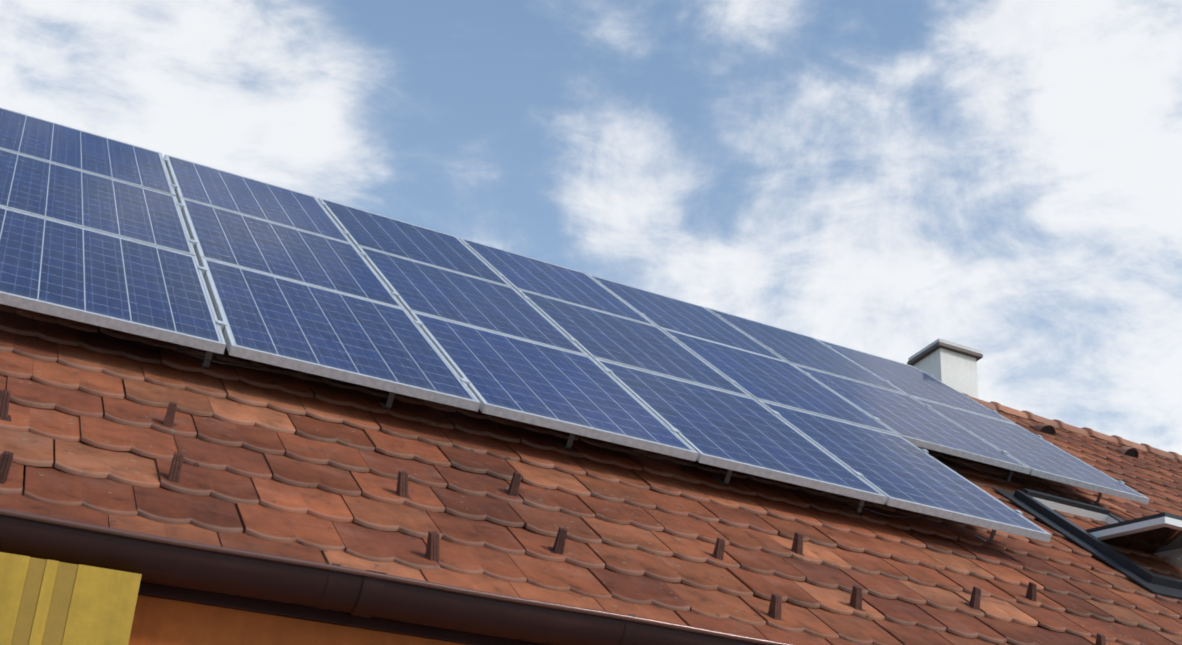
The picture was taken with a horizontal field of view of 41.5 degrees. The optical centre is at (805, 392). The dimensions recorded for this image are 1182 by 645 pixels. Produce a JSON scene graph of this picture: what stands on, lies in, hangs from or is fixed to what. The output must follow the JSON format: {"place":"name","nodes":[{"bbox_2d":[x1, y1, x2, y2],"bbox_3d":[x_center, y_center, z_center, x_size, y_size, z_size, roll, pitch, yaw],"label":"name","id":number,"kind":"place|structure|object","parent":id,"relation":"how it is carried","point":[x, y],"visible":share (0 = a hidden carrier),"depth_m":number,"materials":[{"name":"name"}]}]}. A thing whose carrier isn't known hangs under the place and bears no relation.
{"place":"outdoors","nodes":[
{"label":"outdoors","id":0,"kind":"place"},
{"bbox_2d":[0,0,1181,454],"label":"sky","id":1,"kind":"structure","parent":0,"point":[888,179],"materials":[{"name":"blue"}]},
{"bbox_2d":[162,158,1124,514],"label":"panel clamps","id":2,"kind":"object","parent":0,"point":[222,324],"visible":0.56,"depth_m":8.47,"materials":[{"name":"silver metal"}]},
{"label":"ground","id":3,"kind":"structure","parent":0,"visible":0},
{"bbox_2d":[0,552,141,644],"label":"shutter","id":4,"kind":"object","parent":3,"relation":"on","point":[47,602],"visible":1,"depth_m":3.90,"materials":[{"name":"yellow wood"}]},
{"bbox_2d":[128,428,1152,644],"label":"house","id":5,"kind":"structure","parent":3,"relation":"on","point":[167,615],"depth_m":4.33,"materials":[{"name":"paint"}]},
{"bbox_2d":[5,326,239,518],"bbox_3d":[1.010,0.590,9.591,16.800,0.001,6.860,15,10,-29],"label":"roof underlay sheet","id":6,"kind":"object","parent":5,"relation":"on","point":[53,444],"depth_m":4.71,"materials":[{"name":"black"}]},
{"bbox_2d":[0,508,796,644],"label":"gutter","id":7,"kind":"object","parent":5,"relation":"attached to","point":[231,571],"visible":0.94,"depth_m":4.31,"materials":[{"name":"brown metal"}]},
{"bbox_2d":[0,304,1181,644],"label":"roof tiles","id":8,"kind":"object","parent":5,"relation":"on","point":[296,466],"visible":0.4,"depth_m":5.87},
{"bbox_2d":[0,390,1105,644],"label":"snow guards","id":9,"kind":"object","parent":8,"relation":"on","point":[432,554],"visible":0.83,"depth_m":5.38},
{"bbox_2d":[0,107,1149,541],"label":"solar panel frames","id":10,"kind":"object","parent":8,"relation":"on","point":[694,453],"visible":0.58,"depth_m":7.31,"materials":[{"name":"silver metal"}]},
{"bbox_2d":[0,108,1143,532],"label":"solar panels","id":11,"kind":"object","parent":10,"relation":"in","point":[86,270],"visible":0.94,"depth_m":8.14,"materials":[{"name":"blue glass"}]},
{"bbox_2d":[126,332,1032,517],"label":"pv cables","id":12,"kind":"object","parent":10,"relation":"hanging from","point":[571,433],"visible":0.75,"depth_m":6.66,"materials":[{"name":"black rubber"}]},
{"bbox_2d":[199,351,1101,542],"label":"mounting brackets","id":13,"kind":"object","parent":8,"relation":"on","point":[386,406],"visible":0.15,"depth_m":7.20,"materials":[{"name":"grey metal"}]},
{"bbox_2d":[962,393,1181,460],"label":"ridge tiles","id":14,"kind":"object","parent":8,"relation":"on","point":[1028,415],"visible":0.19,"depth_m":14.05,"materials":[{"name":"ceramic"}]},
{"bbox_2d":[1033,424,1138,457],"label":"roof vents","id":15,"kind":"object","parent":8,"relation":"on","point":[1049,429],"visible":0.96,"depth_m":13.35,"materials":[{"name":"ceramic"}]},
{"bbox_2d":[907,338,982,398],"bbox_3d":[1.309,0.361,14.121,0.510,1.595,0.510,15,-29,-29],"label":"chimney","id":16,"kind":"object","parent":5,"relation":"on","point":[953,365],"visible":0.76,"depth_m":14.21,"materials":[{"name":"white paint"}]},
{"bbox_2d":[992,487,1181,599],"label":"roof window frame","id":17,"kind":"object","parent":5,"relation":"in","point":[1041,506],"visible":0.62,"depth_m":9.03,"materials":[{"name":"grey metal"}]},
{"bbox_2d":[1085,512,1181,559],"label":"open skylight sash","id":18,"kind":"object","parent":17,"relation":"attached to","point":[1159,535],"visible":0.4,"depth_m":8.85,"materials":[{"name":"grey metal"}]}
]}

